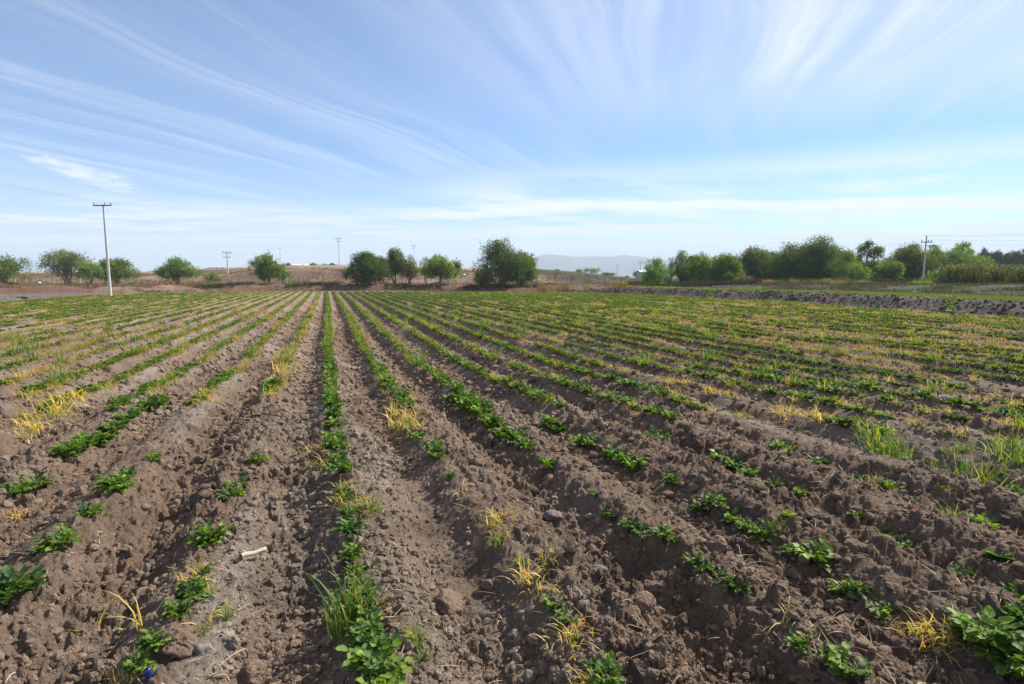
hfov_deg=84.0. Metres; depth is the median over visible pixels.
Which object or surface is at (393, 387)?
potato plant
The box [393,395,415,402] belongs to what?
potato plant
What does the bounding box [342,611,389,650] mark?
potato plant
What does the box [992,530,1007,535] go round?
soil clod
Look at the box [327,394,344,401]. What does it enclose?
potato plant
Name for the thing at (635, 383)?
potato plant
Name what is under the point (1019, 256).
casuarina tree
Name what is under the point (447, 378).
potato plant
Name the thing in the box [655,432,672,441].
potato plant
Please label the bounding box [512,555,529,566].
potato plant
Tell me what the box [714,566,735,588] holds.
potato plant
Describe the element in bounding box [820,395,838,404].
potato plant
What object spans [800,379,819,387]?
potato plant
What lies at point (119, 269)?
pepper tree
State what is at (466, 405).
potato plant
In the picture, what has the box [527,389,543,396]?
potato plant
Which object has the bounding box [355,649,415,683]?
potato plant
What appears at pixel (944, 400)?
potato plant
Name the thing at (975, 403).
potato plant
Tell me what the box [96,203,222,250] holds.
power line
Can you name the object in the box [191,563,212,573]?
potato plant
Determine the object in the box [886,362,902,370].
dry grass tuft
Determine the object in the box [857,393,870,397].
potato plant
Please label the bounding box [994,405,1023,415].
potato plant
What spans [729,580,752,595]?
potato plant
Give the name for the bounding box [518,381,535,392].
potato plant
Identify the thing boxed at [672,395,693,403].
potato plant
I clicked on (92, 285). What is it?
dry scrub
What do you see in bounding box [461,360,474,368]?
potato plant
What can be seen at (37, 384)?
potato plant
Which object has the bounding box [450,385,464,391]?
potato plant
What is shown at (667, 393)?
potato plant
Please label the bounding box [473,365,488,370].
potato plant
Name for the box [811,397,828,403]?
potato plant
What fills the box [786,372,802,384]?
green grass tuft
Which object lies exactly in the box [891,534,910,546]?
potato plant
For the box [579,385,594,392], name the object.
potato plant
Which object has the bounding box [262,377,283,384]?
potato plant
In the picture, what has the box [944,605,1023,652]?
potato plant
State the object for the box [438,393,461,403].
potato plant
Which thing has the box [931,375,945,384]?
potato plant
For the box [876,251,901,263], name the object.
pepper tree
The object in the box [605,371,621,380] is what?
potato plant
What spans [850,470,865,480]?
potato plant
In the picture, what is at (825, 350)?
green grass tuft
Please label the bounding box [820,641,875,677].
potato plant
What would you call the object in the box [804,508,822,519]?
soil clod
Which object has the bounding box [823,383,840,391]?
potato plant
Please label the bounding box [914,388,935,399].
potato plant
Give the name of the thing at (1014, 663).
potato plant
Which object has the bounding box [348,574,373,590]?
potato plant
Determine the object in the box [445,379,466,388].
potato plant
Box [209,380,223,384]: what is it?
potato plant
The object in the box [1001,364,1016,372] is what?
potato plant
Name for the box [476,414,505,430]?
potato plant
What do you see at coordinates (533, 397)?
green grass tuft
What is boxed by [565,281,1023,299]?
bank weeds
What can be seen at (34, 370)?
dry grass tuft
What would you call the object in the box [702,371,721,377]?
potato plant
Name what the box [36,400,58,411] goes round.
potato plant
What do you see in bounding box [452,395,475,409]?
potato plant
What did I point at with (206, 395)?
dry grass tuft
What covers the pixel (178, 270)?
pepper tree
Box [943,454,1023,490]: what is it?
green grass tuft
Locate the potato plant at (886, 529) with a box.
[878,524,895,537]
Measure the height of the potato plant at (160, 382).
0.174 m
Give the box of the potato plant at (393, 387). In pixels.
[386,385,404,392]
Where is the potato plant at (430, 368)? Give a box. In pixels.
[423,365,441,372]
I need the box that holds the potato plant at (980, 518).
[964,512,1000,530]
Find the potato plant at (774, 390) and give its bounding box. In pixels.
[768,386,779,394]
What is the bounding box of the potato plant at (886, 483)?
[876,477,903,489]
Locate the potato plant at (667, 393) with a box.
[664,389,675,396]
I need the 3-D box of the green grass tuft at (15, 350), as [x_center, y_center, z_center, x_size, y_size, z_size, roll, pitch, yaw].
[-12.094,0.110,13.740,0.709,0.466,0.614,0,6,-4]
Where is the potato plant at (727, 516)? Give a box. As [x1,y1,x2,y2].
[720,506,744,522]
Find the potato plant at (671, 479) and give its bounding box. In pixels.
[661,471,679,485]
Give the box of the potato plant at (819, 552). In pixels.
[792,536,835,572]
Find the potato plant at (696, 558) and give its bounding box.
[681,549,704,565]
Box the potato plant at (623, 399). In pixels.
[619,395,633,402]
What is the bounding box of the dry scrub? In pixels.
[0,264,686,292]
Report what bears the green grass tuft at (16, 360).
on the field
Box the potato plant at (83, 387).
[75,383,94,391]
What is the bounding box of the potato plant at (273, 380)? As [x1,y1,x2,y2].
[262,376,281,382]
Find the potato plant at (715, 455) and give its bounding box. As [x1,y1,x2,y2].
[706,448,731,461]
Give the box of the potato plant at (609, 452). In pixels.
[600,444,625,460]
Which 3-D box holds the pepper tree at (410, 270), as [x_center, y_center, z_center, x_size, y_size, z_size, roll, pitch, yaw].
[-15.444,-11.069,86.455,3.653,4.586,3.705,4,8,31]
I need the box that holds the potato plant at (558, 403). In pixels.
[551,399,568,408]
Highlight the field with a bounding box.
[0,291,1023,683]
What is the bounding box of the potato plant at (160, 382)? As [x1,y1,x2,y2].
[152,380,166,385]
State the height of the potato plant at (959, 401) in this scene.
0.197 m
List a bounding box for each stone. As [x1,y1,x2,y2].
[142,563,152,572]
[193,643,211,654]
[381,463,389,468]
[423,560,428,566]
[522,669,535,683]
[543,509,562,521]
[592,564,607,575]
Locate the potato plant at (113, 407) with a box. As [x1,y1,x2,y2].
[102,402,121,409]
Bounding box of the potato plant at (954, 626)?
[944,614,984,646]
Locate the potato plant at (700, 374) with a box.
[695,368,710,377]
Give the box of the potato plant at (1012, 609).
[999,595,1023,626]
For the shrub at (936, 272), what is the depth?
62.90 m
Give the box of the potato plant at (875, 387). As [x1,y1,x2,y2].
[868,382,887,390]
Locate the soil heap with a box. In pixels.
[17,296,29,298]
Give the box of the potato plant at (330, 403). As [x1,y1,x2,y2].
[323,397,344,408]
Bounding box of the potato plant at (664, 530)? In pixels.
[650,522,673,537]
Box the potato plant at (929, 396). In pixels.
[924,392,939,399]
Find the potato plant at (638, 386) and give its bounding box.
[631,383,653,390]
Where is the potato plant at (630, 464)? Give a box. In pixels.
[621,454,647,471]
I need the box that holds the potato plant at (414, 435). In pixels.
[410,430,426,438]
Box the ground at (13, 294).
[0,283,678,301]
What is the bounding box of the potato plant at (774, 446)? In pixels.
[766,439,798,452]
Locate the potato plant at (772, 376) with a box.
[769,372,783,380]
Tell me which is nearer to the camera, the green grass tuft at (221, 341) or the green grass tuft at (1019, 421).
the green grass tuft at (1019, 421)
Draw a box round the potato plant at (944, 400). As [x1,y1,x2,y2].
[941,396,952,404]
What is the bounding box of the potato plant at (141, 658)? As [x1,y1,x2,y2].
[120,644,158,674]
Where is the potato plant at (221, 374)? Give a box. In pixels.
[214,372,233,377]
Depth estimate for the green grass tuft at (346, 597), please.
2.69 m
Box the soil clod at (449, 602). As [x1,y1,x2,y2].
[431,588,464,616]
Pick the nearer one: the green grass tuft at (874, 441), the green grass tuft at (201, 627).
the green grass tuft at (201, 627)
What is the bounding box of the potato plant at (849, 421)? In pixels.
[841,416,867,428]
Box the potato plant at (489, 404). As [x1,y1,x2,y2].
[480,399,492,408]
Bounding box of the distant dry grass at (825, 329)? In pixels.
[0,290,1023,425]
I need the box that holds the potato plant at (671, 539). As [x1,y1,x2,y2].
[665,532,679,543]
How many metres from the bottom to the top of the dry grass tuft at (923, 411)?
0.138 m
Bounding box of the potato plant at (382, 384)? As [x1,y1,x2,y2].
[380,380,394,386]
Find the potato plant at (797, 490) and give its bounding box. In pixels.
[793,484,808,495]
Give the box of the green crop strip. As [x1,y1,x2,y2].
[609,287,1023,301]
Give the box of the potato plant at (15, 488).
[0,482,32,496]
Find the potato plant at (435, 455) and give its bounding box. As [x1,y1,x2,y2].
[428,451,445,458]
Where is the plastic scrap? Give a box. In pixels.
[143,667,152,682]
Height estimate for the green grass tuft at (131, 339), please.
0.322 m
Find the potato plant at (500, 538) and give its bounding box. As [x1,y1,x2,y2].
[490,534,504,544]
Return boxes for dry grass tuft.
[2,506,27,520]
[3,374,23,384]
[5,424,38,442]
[9,407,53,435]
[10,387,44,401]
[15,371,29,377]
[15,394,85,421]
[21,367,45,373]
[23,393,91,415]
[39,385,93,401]
[40,386,90,409]
[42,365,66,370]
[46,381,61,389]
[63,591,124,642]
[98,589,142,631]
[102,664,142,683]
[139,387,170,395]
[156,374,181,384]
[171,552,217,587]
[181,596,231,624]
[184,574,219,599]
[192,388,216,399]
[205,396,221,402]
[250,384,280,398]
[261,385,283,393]
[262,358,303,374]
[268,346,306,362]
[298,430,331,454]
[303,451,355,471]
[317,474,363,493]
[325,487,377,511]
[339,494,387,518]
[349,590,395,608]
[379,405,427,428]
[384,397,413,417]
[390,400,451,436]
[449,480,467,499]
[474,502,519,534]
[486,525,513,546]
[497,549,577,596]
[531,536,564,566]
[536,632,559,650]
[542,605,596,660]
[567,659,615,683]
[665,376,683,385]
[675,390,692,398]
[699,385,728,395]
[719,376,742,386]
[723,388,738,398]
[729,409,752,419]
[752,623,781,640]
[764,596,790,640]
[766,402,803,421]
[770,400,801,410]
[787,390,809,401]
[790,407,814,417]
[799,402,841,422]
[829,393,858,406]
[844,411,874,428]
[867,373,897,381]
[867,469,883,481]
[871,609,916,632]
[879,605,978,668]
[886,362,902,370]
[901,606,964,650]
[903,412,925,425]
[914,401,932,413]
[930,421,976,438]
[931,480,960,493]
[966,371,993,383]
[972,394,995,402]
[983,351,1003,358]
[986,416,1016,423]
[1005,400,1023,408]
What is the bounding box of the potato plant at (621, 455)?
[612,450,635,463]
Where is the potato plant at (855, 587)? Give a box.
[841,577,873,599]
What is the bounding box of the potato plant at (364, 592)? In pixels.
[346,581,379,598]
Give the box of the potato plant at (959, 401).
[948,394,973,406]
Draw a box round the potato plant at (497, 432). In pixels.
[487,426,512,438]
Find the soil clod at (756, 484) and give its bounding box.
[745,478,765,491]
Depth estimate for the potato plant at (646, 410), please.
6.78 m
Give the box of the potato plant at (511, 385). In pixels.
[508,381,520,388]
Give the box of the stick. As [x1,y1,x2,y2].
[239,547,266,557]
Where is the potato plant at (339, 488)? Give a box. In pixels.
[327,481,359,493]
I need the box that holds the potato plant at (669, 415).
[663,409,677,419]
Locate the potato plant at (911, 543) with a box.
[896,539,924,551]
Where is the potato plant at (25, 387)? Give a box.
[19,384,37,390]
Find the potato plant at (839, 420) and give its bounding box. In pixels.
[831,415,848,425]
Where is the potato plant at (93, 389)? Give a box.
[84,384,100,391]
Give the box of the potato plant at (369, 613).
[352,599,381,622]
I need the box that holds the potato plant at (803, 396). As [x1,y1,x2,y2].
[795,390,809,399]
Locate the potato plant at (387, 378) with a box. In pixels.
[381,373,396,382]
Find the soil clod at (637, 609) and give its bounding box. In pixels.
[629,605,640,617]
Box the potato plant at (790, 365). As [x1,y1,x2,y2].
[785,362,798,368]
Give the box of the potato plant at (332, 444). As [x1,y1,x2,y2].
[322,435,351,452]
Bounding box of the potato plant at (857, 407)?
[852,404,869,411]
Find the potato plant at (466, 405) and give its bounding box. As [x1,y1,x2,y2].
[454,396,482,412]
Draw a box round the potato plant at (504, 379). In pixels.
[500,376,516,383]
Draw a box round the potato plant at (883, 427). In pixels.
[870,420,896,433]
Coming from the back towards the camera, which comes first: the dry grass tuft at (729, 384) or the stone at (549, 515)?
the dry grass tuft at (729, 384)
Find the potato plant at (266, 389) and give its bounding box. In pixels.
[259,383,276,391]
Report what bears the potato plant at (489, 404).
on the field
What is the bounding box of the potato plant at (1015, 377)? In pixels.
[1009,374,1023,381]
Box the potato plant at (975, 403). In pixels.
[965,399,983,406]
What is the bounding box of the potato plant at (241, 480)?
[223,476,247,487]
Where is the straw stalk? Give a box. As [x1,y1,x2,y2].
[219,648,244,665]
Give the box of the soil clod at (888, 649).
[879,644,892,655]
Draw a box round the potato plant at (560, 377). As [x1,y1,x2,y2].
[552,374,566,382]
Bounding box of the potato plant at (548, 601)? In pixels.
[540,593,565,611]
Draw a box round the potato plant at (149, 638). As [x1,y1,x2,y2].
[129,627,173,651]
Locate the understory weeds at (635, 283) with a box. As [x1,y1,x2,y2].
[187,277,936,290]
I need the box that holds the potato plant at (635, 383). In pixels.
[631,380,647,386]
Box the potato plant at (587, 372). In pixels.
[583,369,596,375]
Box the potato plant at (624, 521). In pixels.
[618,514,638,527]
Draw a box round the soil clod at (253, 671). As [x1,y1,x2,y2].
[238,658,266,683]
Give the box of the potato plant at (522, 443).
[510,434,541,449]
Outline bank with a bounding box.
[562,283,1023,318]
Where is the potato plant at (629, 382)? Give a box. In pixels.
[623,378,638,385]
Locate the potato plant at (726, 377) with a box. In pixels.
[721,374,734,381]
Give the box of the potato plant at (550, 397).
[541,392,553,401]
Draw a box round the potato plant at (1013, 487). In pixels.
[1004,483,1023,495]
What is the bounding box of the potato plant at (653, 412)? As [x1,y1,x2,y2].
[649,408,671,416]
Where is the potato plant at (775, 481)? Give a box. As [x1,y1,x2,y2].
[762,475,785,487]
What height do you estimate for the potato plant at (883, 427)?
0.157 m
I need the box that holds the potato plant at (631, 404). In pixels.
[627,401,638,407]
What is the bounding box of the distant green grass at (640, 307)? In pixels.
[0,290,1023,340]
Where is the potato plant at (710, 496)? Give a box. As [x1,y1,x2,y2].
[700,490,729,509]
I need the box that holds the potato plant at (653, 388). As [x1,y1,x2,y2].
[649,384,664,391]
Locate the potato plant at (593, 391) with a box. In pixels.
[586,387,600,394]
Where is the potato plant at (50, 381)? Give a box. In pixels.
[38,380,54,384]
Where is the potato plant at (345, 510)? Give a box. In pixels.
[336,504,360,516]
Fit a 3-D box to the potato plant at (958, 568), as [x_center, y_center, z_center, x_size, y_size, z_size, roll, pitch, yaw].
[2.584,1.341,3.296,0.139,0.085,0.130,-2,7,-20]
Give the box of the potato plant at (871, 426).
[858,420,877,428]
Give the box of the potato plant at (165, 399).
[148,392,171,401]
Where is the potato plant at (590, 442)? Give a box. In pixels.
[580,435,601,447]
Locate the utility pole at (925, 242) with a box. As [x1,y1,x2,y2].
[921,236,931,277]
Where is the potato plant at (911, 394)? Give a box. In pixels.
[903,390,917,397]
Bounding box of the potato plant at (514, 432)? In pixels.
[500,425,528,444]
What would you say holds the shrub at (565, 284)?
on the bank
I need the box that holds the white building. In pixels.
[636,270,650,277]
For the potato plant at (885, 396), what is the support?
on the field
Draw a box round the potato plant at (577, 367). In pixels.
[574,363,586,372]
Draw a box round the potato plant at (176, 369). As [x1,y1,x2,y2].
[173,366,185,372]
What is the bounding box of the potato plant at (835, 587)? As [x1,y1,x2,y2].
[826,578,854,595]
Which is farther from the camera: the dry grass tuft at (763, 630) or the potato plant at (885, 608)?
the potato plant at (885, 608)
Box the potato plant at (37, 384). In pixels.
[30,381,45,389]
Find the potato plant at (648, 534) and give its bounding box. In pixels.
[639,525,659,537]
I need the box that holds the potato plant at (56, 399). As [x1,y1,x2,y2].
[49,395,70,403]
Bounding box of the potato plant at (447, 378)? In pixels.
[437,376,453,381]
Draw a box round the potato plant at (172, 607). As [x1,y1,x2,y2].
[161,596,196,619]
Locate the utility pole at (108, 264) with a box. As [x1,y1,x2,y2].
[93,202,111,295]
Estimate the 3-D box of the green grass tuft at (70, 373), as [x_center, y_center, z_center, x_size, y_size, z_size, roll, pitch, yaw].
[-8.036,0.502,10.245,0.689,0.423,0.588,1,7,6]
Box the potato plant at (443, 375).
[432,372,446,379]
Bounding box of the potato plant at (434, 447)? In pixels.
[417,437,446,454]
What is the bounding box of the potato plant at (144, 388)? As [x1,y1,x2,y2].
[132,385,149,391]
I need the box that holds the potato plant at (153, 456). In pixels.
[142,451,164,460]
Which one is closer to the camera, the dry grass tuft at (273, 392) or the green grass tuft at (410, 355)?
the dry grass tuft at (273, 392)
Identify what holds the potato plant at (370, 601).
on the field
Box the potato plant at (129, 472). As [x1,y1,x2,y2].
[105,465,137,481]
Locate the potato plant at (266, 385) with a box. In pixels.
[259,381,276,388]
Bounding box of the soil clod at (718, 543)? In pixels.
[704,535,728,551]
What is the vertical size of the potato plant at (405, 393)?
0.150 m
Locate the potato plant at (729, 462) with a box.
[723,453,743,468]
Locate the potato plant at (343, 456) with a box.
[326,451,349,466]
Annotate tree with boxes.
[0,252,34,283]
[35,247,95,283]
[71,259,105,283]
[90,257,141,283]
[153,255,202,283]
[202,270,221,281]
[245,250,292,282]
[273,262,292,282]
[339,248,394,285]
[373,255,396,283]
[381,247,406,283]
[396,255,421,283]
[416,257,433,283]
[420,254,460,283]
[449,258,465,280]
[468,235,535,286]
[472,267,493,285]
[507,250,539,285]
[578,267,603,273]
[603,272,616,275]
[638,256,674,286]
[665,257,675,285]
[670,250,692,286]
[678,254,706,281]
[684,250,713,284]
[705,251,745,281]
[734,245,780,280]
[760,241,812,280]
[791,243,806,272]
[792,232,853,279]
[833,248,864,278]
[837,262,872,280]
[854,238,885,262]
[859,256,882,277]
[869,259,906,278]
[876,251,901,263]
[886,241,945,278]
[919,242,953,277]
[931,246,985,276]
[951,239,974,260]
[972,255,994,265]
[978,247,997,264]
[992,249,1007,266]
[1002,252,1019,266]
[1009,249,1023,264]
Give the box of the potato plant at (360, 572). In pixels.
[346,566,368,579]
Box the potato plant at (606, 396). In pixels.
[602,391,616,400]
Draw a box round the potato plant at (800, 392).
[788,389,804,396]
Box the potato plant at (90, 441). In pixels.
[61,431,98,451]
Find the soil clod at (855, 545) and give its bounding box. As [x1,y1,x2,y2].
[844,538,867,552]
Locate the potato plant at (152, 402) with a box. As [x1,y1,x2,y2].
[135,394,169,409]
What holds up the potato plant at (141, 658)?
on the field
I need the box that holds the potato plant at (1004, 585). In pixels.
[996,580,1022,598]
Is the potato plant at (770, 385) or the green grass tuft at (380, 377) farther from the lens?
the green grass tuft at (380, 377)
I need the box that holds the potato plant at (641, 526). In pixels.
[627,521,647,536]
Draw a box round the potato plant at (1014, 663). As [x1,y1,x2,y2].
[972,636,1023,678]
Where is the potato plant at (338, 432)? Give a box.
[321,427,346,443]
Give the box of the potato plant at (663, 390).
[653,388,669,394]
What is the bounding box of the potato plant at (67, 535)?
[28,523,84,551]
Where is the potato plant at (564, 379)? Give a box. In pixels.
[556,376,569,383]
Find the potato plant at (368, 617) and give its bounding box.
[352,611,381,635]
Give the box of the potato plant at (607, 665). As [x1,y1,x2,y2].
[580,650,627,683]
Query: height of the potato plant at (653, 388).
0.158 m
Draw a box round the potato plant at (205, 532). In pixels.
[186,518,233,547]
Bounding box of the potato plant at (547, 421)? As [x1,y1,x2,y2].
[538,413,565,427]
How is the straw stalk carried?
on the field
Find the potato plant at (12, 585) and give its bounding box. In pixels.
[0,564,49,607]
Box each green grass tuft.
[0,329,13,339]
[0,341,23,354]
[0,357,11,369]
[2,330,30,344]
[4,348,24,364]
[18,344,41,360]
[27,365,72,383]
[28,339,51,348]
[43,328,60,336]
[46,360,83,380]
[49,351,73,364]
[63,343,79,350]
[83,328,91,336]
[104,393,135,406]
[121,341,142,356]
[128,332,142,340]
[180,336,190,344]
[189,619,221,636]
[209,342,223,350]
[209,594,247,620]
[210,336,229,345]
[242,345,254,355]
[283,342,296,353]
[303,550,401,629]
[314,335,334,349]
[317,589,374,644]
[322,380,338,392]
[354,492,382,512]
[370,355,384,366]
[372,370,396,386]
[400,614,430,644]
[402,348,423,361]
[408,349,432,366]
[410,637,443,666]
[474,328,486,338]
[480,321,490,328]
[485,347,501,359]
[514,329,524,338]
[519,323,527,333]
[524,384,545,400]
[633,351,656,366]
[692,359,702,367]
[702,327,717,340]
[703,345,724,362]
[746,364,771,380]
[758,514,786,531]
[760,356,782,374]
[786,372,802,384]
[811,340,834,354]
[812,356,823,365]
[813,374,841,393]
[833,346,850,355]
[849,422,909,458]
[852,417,893,440]
[852,423,892,452]
[859,375,874,389]
[879,439,922,459]
[900,330,915,338]
[904,334,927,345]
[925,454,957,469]
[926,374,965,392]
[927,350,942,361]
[931,493,973,516]
[939,443,969,456]
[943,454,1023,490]
[950,435,979,452]
[951,442,1020,484]
[960,427,1023,461]
[975,427,1023,453]
[978,434,1023,468]
[985,337,999,348]
[993,407,1023,431]
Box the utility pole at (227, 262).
[222,251,230,272]
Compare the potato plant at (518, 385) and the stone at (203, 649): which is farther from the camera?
the potato plant at (518, 385)
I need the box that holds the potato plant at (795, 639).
[783,627,814,653]
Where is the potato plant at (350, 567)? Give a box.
[342,561,367,579]
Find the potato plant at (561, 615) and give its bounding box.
[555,605,580,624]
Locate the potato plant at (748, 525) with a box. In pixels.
[734,517,758,532]
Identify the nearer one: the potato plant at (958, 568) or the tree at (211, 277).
the potato plant at (958, 568)
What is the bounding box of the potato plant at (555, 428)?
[550,423,566,432]
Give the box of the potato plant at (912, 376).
[905,370,922,378]
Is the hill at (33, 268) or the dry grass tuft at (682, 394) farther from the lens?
the hill at (33, 268)
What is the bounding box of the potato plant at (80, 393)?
[65,389,86,396]
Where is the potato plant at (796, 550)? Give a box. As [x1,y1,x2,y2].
[789,542,814,551]
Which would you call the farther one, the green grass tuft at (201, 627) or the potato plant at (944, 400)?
the potato plant at (944, 400)
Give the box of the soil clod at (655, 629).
[647,619,658,632]
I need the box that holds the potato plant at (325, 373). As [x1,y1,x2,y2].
[321,371,335,376]
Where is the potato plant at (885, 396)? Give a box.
[876,389,897,402]
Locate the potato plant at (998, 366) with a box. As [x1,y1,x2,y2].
[989,364,1002,368]
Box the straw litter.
[1,352,1023,683]
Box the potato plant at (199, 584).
[173,573,213,599]
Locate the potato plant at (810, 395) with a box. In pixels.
[805,392,824,401]
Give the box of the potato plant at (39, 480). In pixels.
[20,467,52,489]
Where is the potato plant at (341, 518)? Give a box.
[339,516,358,524]
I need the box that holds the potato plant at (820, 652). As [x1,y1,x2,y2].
[811,647,830,663]
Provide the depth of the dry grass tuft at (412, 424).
6.28 m
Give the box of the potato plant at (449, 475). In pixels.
[443,471,457,478]
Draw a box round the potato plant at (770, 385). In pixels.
[760,384,776,390]
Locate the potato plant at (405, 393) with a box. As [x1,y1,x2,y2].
[395,388,413,396]
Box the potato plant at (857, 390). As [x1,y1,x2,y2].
[845,388,861,396]
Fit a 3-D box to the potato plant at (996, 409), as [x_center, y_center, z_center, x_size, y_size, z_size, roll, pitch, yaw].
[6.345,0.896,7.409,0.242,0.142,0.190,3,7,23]
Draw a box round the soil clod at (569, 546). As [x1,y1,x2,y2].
[562,538,578,553]
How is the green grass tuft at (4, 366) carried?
on the field
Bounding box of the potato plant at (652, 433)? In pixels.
[644,424,662,436]
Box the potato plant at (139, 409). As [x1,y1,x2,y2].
[126,404,149,414]
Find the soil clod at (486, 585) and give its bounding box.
[480,579,493,590]
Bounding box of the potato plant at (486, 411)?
[470,400,494,417]
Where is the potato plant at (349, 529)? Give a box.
[330,517,368,537]
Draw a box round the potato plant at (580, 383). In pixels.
[575,378,587,389]
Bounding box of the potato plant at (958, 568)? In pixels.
[944,563,976,578]
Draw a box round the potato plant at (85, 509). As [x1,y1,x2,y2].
[73,500,108,519]
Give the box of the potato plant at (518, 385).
[512,381,524,389]
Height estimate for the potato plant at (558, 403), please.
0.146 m
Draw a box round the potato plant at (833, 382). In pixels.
[826,375,841,384]
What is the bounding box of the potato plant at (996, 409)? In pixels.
[988,405,1007,411]
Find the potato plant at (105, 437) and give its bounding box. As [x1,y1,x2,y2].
[82,430,117,446]
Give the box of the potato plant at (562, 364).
[556,361,570,367]
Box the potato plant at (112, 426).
[96,418,127,433]
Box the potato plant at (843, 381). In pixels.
[840,378,851,386]
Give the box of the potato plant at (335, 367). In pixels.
[323,364,337,371]
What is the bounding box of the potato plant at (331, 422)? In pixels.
[322,416,345,427]
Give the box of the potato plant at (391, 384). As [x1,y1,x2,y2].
[383,381,400,388]
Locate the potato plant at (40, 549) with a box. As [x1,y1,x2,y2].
[26,541,53,554]
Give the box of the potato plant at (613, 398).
[610,394,627,402]
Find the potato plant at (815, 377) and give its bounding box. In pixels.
[811,374,825,380]
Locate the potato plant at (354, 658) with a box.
[334,627,403,677]
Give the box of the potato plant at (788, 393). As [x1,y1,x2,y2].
[778,390,791,395]
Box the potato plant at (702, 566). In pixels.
[691,559,715,571]
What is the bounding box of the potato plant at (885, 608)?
[865,599,894,619]
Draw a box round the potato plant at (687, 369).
[679,367,692,372]
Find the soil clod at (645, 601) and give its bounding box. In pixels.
[633,591,656,614]
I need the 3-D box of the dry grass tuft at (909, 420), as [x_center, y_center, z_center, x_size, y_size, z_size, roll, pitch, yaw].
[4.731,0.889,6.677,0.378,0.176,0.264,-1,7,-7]
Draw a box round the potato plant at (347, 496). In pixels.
[334,489,355,501]
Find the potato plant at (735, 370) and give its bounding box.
[731,367,744,372]
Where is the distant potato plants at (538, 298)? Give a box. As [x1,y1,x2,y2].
[0,290,1023,562]
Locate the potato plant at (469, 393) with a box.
[462,386,477,397]
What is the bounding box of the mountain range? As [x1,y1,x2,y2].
[534,254,679,277]
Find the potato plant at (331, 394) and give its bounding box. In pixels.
[320,391,338,399]
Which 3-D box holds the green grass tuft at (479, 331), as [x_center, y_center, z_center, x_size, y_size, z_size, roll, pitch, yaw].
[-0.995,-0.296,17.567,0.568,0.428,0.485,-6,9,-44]
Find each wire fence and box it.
[15,277,286,283]
[320,275,510,283]
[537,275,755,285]
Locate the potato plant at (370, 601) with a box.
[353,590,378,607]
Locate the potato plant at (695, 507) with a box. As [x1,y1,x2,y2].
[689,499,710,511]
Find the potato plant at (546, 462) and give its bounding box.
[536,454,556,469]
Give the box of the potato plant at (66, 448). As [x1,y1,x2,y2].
[48,440,85,456]
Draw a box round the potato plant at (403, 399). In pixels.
[398,397,415,403]
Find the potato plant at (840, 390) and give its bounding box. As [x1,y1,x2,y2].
[831,386,850,393]
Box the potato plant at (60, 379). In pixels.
[47,378,62,384]
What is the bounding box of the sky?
[0,0,1023,271]
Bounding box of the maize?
[935,260,1023,283]
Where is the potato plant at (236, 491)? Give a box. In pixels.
[216,485,245,499]
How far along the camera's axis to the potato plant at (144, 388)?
8.67 m
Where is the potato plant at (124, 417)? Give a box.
[114,408,139,423]
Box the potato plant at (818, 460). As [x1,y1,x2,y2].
[804,453,828,464]
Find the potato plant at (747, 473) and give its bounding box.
[737,465,761,477]
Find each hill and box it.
[1,265,678,284]
[6,260,103,271]
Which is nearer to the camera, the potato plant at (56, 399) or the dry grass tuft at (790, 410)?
the dry grass tuft at (790, 410)
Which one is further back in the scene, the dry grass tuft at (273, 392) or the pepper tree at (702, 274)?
the pepper tree at (702, 274)
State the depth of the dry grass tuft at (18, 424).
6.68 m
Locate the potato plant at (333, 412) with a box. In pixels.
[320,405,347,418]
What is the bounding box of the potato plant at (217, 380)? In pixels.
[205,376,221,383]
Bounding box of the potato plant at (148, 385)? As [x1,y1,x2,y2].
[139,382,153,388]
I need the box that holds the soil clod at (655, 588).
[643,578,667,596]
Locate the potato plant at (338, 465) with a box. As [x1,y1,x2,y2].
[322,458,354,474]
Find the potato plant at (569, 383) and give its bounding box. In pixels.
[564,380,574,386]
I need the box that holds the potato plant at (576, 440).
[565,433,585,446]
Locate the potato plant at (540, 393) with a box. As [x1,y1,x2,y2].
[535,389,549,396]
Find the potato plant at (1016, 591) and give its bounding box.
[1004,581,1023,600]
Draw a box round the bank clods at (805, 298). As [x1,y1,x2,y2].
[556,287,1023,318]
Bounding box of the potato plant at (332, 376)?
[321,372,335,378]
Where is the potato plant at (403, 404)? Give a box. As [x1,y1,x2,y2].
[400,400,412,408]
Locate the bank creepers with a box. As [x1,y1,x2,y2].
[578,282,961,311]
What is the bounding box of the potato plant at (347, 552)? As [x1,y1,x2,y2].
[337,540,366,560]
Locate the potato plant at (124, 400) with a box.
[106,395,131,404]
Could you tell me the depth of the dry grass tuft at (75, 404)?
7.90 m
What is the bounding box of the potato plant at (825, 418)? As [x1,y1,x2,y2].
[821,414,836,421]
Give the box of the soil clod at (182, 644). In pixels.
[157,624,196,658]
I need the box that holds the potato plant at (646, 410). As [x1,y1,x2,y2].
[641,404,663,414]
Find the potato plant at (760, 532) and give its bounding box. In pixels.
[748,523,777,541]
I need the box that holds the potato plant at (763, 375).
[759,372,770,379]
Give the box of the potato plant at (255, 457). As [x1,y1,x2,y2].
[247,453,269,462]
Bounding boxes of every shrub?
[534,283,552,291]
[552,282,575,291]
[611,282,629,287]
[734,275,753,280]
[758,279,775,283]
[815,277,835,282]
[829,279,846,284]
[834,276,854,281]
[854,279,875,282]
[912,279,935,283]
[917,269,940,281]
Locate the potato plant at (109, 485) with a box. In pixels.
[91,472,132,493]
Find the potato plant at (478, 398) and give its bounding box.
[475,395,485,401]
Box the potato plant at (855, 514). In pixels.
[846,509,863,519]
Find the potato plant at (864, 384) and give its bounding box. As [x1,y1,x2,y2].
[853,379,872,387]
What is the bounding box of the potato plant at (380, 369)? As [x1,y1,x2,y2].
[374,365,389,372]
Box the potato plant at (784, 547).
[777,543,795,555]

